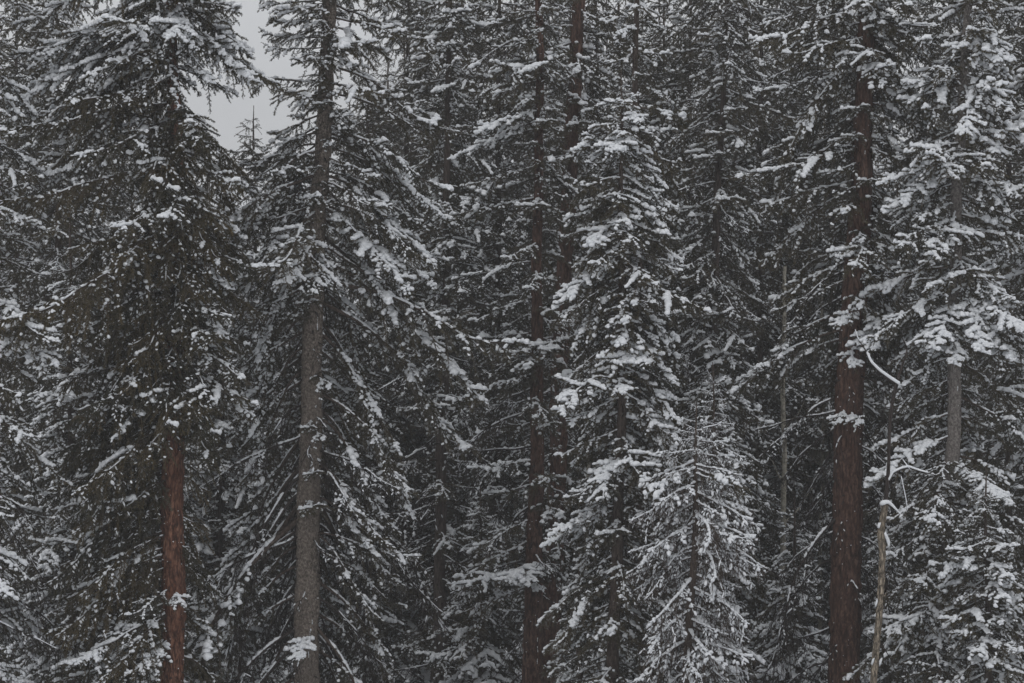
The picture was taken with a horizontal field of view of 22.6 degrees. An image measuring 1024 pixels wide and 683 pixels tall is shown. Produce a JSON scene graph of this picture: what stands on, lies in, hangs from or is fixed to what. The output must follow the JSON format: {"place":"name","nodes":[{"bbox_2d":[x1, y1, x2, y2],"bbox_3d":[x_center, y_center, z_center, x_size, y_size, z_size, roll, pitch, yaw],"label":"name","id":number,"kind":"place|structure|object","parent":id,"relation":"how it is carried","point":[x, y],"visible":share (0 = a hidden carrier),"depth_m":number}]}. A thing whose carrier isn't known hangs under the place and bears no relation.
{"place":"outdoors","nodes":[
{"label":"outdoors","id":0,"kind":"place"},
{"bbox_2d":[0,141,1018,682],"bbox_3d":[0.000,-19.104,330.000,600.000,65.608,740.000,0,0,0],"label":"snowy ground","id":1,"kind":"structure","parent":0,"point":[360,453],"depth_m":410.89},
{"bbox_2d":[0,61,28,550],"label":"spruce tree","id":2,"kind":"object","parent":1,"relation":"on","point":[9,547],"visible":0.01,"depth_m":87.88},
{"bbox_2d":[0,119,33,540],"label":"spruce tree","id":3,"kind":"object","parent":1,"relation":"on","point":[13,256],"visible":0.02,"depth_m":115.53},
{"bbox_2d":[1,86,94,638],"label":"spruce tree","id":4,"kind":"object","parent":1,"relation":"on","point":[52,149],"visible":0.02,"depth_m":77.56},
{"bbox_2d":[0,0,98,681],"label":"spruce tree","id":5,"kind":"object","parent":1,"relation":"on","point":[14,72],"visible":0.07,"depth_m":61.73},
{"bbox_2d":[0,0,103,682],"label":"spruce tree","id":6,"kind":"object","parent":1,"relation":"on","point":[9,425],"visible":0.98,"depth_m":45.05},
{"bbox_2d":[1,210,131,682],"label":"spruce tree","id":7,"kind":"object","parent":1,"relation":"on","point":[48,562],"visible":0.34,"depth_m":51.58},
{"bbox_2d":[0,0,160,680],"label":"spruce tree","id":8,"kind":"object","parent":1,"relation":"on","point":[37,263],"visible":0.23,"depth_m":56.66},
{"bbox_2d":[26,64,185,681],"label":"spruce tree","id":9,"kind":"object","parent":1,"relation":"on","point":[127,167],"visible":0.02,"depth_m":63.61},
{"bbox_2d":[92,160,138,551],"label":"spruce tree","id":10,"kind":"object","parent":1,"relation":"on","point":[107,224],"visible":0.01,"depth_m":103.23},
{"bbox_2d":[93,127,153,648],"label":"spruce tree","id":11,"kind":"object","parent":1,"relation":"on","point":[124,216],"visible":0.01,"depth_m":81.85},
{"bbox_2d":[0,0,284,682],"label":"spruce tree","id":12,"kind":"object","parent":1,"relation":"on","point":[163,393],"visible":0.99,"depth_m":45.40},
{"bbox_2d":[113,111,208,675],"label":"spruce tree","id":13,"kind":"object","parent":1,"relation":"on","point":[155,319],"visible":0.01,"depth_m":69.72},
{"bbox_2d":[183,185,237,636],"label":"spruce tree","id":14,"kind":"object","parent":1,"relation":"on","point":[227,419],"depth_m":75.98},
{"bbox_2d":[148,191,296,682],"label":"spruce tree","id":15,"kind":"object","parent":1,"relation":"on","point":[221,518],"visible":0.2,"depth_m":54.66},
{"bbox_2d":[146,106,335,682],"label":"spruce tree","id":16,"kind":"object","parent":1,"relation":"on","point":[250,150],"visible":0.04,"depth_m":60.70},
{"bbox_2d":[213,201,282,573],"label":"spruce tree","id":17,"kind":"object","parent":1,"relation":"on","point":[238,458],"depth_m":87.63},
{"bbox_2d":[238,180,302,646],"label":"spruce tree","id":18,"kind":"object","parent":1,"relation":"on","point":[283,420],"visible":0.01,"depth_m":77.91},
{"bbox_2d":[232,148,376,681],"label":"spruce tree","id":19,"kind":"object","parent":1,"relation":"on","point":[332,255],"visible":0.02,"depth_m":65.72},
{"bbox_2d":[289,153,363,644],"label":"spruce tree","id":20,"kind":"object","parent":1,"relation":"on","point":[328,235],"visible":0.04,"depth_m":79.91},
{"bbox_2d":[329,106,373,470],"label":"spruce tree","id":21,"kind":"object","parent":1,"relation":"on","point":[350,297],"visible":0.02,"depth_m":110.24},
{"bbox_2d":[184,0,530,682],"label":"spruce tree","id":22,"kind":"object","parent":1,"relation":"on","point":[239,620],"visible":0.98,"depth_m":47.88},
{"bbox_2d":[275,62,461,682],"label":"spruce tree","id":23,"kind":"object","parent":1,"relation":"on","point":[369,134],"visible":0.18,"depth_m":62.70},
{"bbox_2d":[344,55,414,602],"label":"spruce tree","id":24,"kind":"object","parent":1,"relation":"on","point":[388,71],"visible":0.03,"depth_m":83.93},
{"bbox_2d":[319,0,503,682],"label":"spruce tree","id":25,"kind":"object","parent":1,"relation":"on","point":[409,20],"visible":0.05,"depth_m":67.68},
{"bbox_2d":[352,2,473,659],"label":"spruce tree","id":26,"kind":"object","parent":1,"relation":"on","point":[433,194],"depth_m":76.73},
{"bbox_2d":[358,0,530,682],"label":"spruce tree","id":27,"kind":"object","parent":1,"relation":"on","point":[409,158],"visible":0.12,"depth_m":64.50},
{"bbox_2d":[374,0,520,682],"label":"spruce tree","id":28,"kind":"object","parent":1,"relation":"on","point":[446,202],"visible":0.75,"depth_m":57.83},
{"bbox_2d":[414,479,521,682],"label":"young spruce tree","id":29,"kind":"object","parent":1,"relation":"on","point":[475,665],"visible":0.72,"depth_m":55.18},
{"bbox_2d":[429,12,519,555],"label":"spruce tree","id":30,"kind":"object","parent":1,"relation":"on","point":[467,235],"depth_m":87.80},
{"bbox_2d":[391,0,584,682],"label":"spruce tree","id":31,"kind":"object","parent":1,"relation":"on","point":[494,225],"visible":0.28,"depth_m":61.57},
{"bbox_2d":[482,32,523,543],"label":"spruce tree","id":32,"kind":"object","parent":1,"relation":"on","point":[503,225],"depth_m":111.66},
{"bbox_2d":[436,0,582,682],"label":"spruce tree","id":33,"kind":"object","parent":1,"relation":"on","point":[532,572],"visible":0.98,"depth_m":52.36},
{"bbox_2d":[460,0,571,663],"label":"spruce tree","id":34,"kind":"object","parent":1,"relation":"on","point":[512,179],"visible":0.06,"depth_m":79.75},
{"bbox_2d":[489,11,587,658],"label":"spruce tree","id":35,"kind":"object","parent":1,"relation":"on","point":[515,236],"visible":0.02,"depth_m":75.62},
{"bbox_2d":[517,7,600,650],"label":"spruce tree","id":36,"kind":"object","parent":1,"relation":"on","point":[520,646],"depth_m":91.65},
{"bbox_2d":[503,0,626,682],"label":"spruce tree","id":37,"kind":"object","parent":1,"relation":"on","point":[578,33],"visible":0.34,"depth_m":54.85},
{"bbox_2d":[539,542,605,682],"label":"young spruce tree","id":38,"kind":"object","parent":1,"relation":"on","point":[550,668],"visible":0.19,"depth_m":50.47},
{"bbox_2d":[486,0,672,681],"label":"spruce tree","id":39,"kind":"object","parent":1,"relation":"on","point":[594,10],"visible":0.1,"depth_m":59.55},
{"bbox_2d":[576,290,592,665],"bbox_3d":[1.754,3.668,57.907,1.527,10.800,0.832,0,0,0],"label":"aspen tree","id":40,"kind":"object","parent":1,"relation":"on","point":[587,467],"visible":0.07,"depth_m":57.97},
{"bbox_2d":[564,3,658,605],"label":"spruce tree","id":41,"kind":"object","parent":1,"relation":"on","point":[625,14],"visible":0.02,"depth_m":77.82},
{"bbox_2d":[536,74,713,682],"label":"spruce tree","id":42,"kind":"object","parent":1,"relation":"on","point":[631,351],"visible":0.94,"depth_m":46.30},
{"bbox_2d":[581,0,693,682],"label":"spruce tree","id":43,"kind":"object","parent":1,"relation":"on","point":[636,56],"visible":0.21,"depth_m":49.37},
{"bbox_2d":[624,1,687,472],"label":"spruce tree","id":44,"kind":"object","parent":1,"relation":"on","point":[664,106],"visible":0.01,"depth_m":83.94},
{"bbox_2d":[569,0,769,677],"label":"spruce tree","id":45,"kind":"object","parent":1,"relation":"on","point":[645,40],"visible":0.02,"depth_m":62.82},
{"bbox_2d":[624,401,768,682],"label":"young spruce tree","id":46,"kind":"object","parent":1,"relation":"on","point":[688,653],"visible":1,"depth_m":43.82},
{"bbox_2d":[590,0,816,682],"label":"spruce tree","id":47,"kind":"object","parent":1,"relation":"on","point":[692,67],"visible":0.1,"depth_m":59.59},
{"bbox_2d":[655,28,752,604],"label":"spruce tree","id":48,"kind":"object","parent":1,"relation":"on","point":[698,142],"depth_m":81.82},
{"bbox_2d":[647,0,782,682],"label":"spruce tree","id":49,"kind":"object","parent":1,"relation":"on","point":[712,291],"visible":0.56,"depth_m":55.68},
{"bbox_2d":[670,362,767,682],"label":"young spruce tree","id":50,"kind":"object","parent":1,"relation":"on","point":[736,464],"visible":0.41,"depth_m":46.36},
{"bbox_2d":[681,2,789,618],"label":"spruce tree","id":51,"kind":"object","parent":1,"relation":"on","point":[737,157],"visible":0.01,"depth_m":76.75},
{"bbox_2d":[656,0,835,682],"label":"spruce tree","id":52,"kind":"object","parent":1,"relation":"on","point":[752,164],"visible":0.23,"depth_m":61.53},
{"bbox_2d":[740,0,770,472],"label":"spruce tree","id":53,"kind":"object","parent":1,"relation":"on","point":[750,268],"depth_m":115.85},
{"bbox_2d":[739,7,808,542],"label":"spruce tree","id":54,"kind":"object","parent":1,"relation":"on","point":[772,284],"visible":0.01,"depth_m":87.92},
{"bbox_2d":[740,266,812,682],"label":"aspen tree","id":55,"kind":"object","parent":1,"relation":"on","point":[784,465],"visible":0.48,"depth_m":58.96},
{"bbox_2d":[752,491,829,682],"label":"young spruce tree","id":56,"kind":"object","parent":1,"relation":"on","point":[812,658],"visible":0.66,"depth_m":52.77},
{"bbox_2d":[727,0,880,633],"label":"spruce tree","id":57,"kind":"object","parent":1,"relation":"on","point":[782,25],"visible":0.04,"depth_m":67.65},
{"bbox_2d":[800,315,817,611],"bbox_3d":[7.559,4.135,63.842,1.639,9.600,0.438,0,0,0],"label":"aspen tree","id":58,"kind":"object","parent":1,"relation":"on","point":[809,455],"visible":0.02,"depth_m":63.97},
{"bbox_2d":[788,268,830,680],"bbox_3d":[7.167,3.523,62.104,1.213,11.000,0.908,0,0,0],"label":"aspen tree","id":59,"kind":"object","parent":1,"relation":"on","point":[820,515],"visible":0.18,"depth_m":61.96},
{"bbox_2d":[763,15,867,627],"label":"spruce tree","id":60,"kind":"object","parent":1,"relation":"on","point":[807,211],"visible":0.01,"depth_m":79.63},
{"bbox_2d":[722,0,942,682],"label":"spruce tree","id":61,"kind":"object","parent":1,"relation":"on","point":[854,273],"visible":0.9,"depth_m":47.86},
{"bbox_2d":[752,0,928,681],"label":"spruce tree","id":62,"kind":"object","parent":1,"relation":"on","point":[823,234],"visible":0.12,"depth_m":62.40},
{"bbox_2d":[805,19,921,590],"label":"spruce tree","id":63,"kind":"object","parent":1,"relation":"on","point":[865,390],"visible":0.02,"depth_m":77.56},
{"bbox_2d":[863,95,896,483],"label":"spruce tree","id":64,"kind":"object","parent":1,"relation":"on","point":[878,168],"visible":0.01,"depth_m":101.85},
{"bbox_2d":[860,525,925,682],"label":"young spruce tree","id":65,"kind":"object","parent":1,"relation":"on","point":[871,628],"visible":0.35,"depth_m":55.85},
{"bbox_2d":[855,330,941,682],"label":"dead snag","id":66,"kind":"object","parent":1,"relation":"on","point":[882,536],"visible":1,"depth_m":44.46},
{"bbox_2d":[818,186,1005,682],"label":"spruce tree","id":67,"kind":"object","parent":1,"relation":"on","point":[869,516],"visible":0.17,"depth_m":60.59},
{"bbox_2d":[841,0,1023,682],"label":"spruce tree","id":68,"kind":"object","parent":1,"relation":"on","point":[962,311],"visible":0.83,"depth_m":46.62},
{"bbox_2d":[861,0,1022,680],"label":"spruce tree","id":69,"kind":"object","parent":1,"relation":"on","point":[922,6],"visible":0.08,"depth_m":65.66},
{"bbox_2d":[892,1,1013,638],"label":"spruce tree","id":70,"kind":"object","parent":1,"relation":"on","point":[945,31],"depth_m":79.78},
{"bbox_2d":[892,0,1023,681],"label":"spruce tree","id":71,"kind":"object","parent":1,"relation":"on","point":[1017,104],"visible":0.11,"depth_m":59.54},
{"bbox_2d":[926,466,1023,682],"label":"young spruce tree","id":72,"kind":"object","parent":1,"relation":"on","point":[986,645],"visible":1,"depth_m":44.79},
{"bbox_2d":[935,0,1023,679],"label":"spruce tree","id":73,"kind":"object","parent":1,"relation":"on","point":[1017,486],"visible":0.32,"depth_m":50.06},
{"bbox_2d":[941,5,1020,553],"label":"spruce tree","id":74,"kind":"object","parent":1,"relation":"on","point":[992,376],"visible":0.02,"depth_m":83.76},
{"bbox_2d":[961,21,1023,562],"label":"spruce tree","id":75,"kind":"object","parent":1,"relation":"on","point":[1013,172],"visible":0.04,"depth_m":77.80},
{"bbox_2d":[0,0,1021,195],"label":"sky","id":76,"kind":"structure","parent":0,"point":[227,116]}
]}

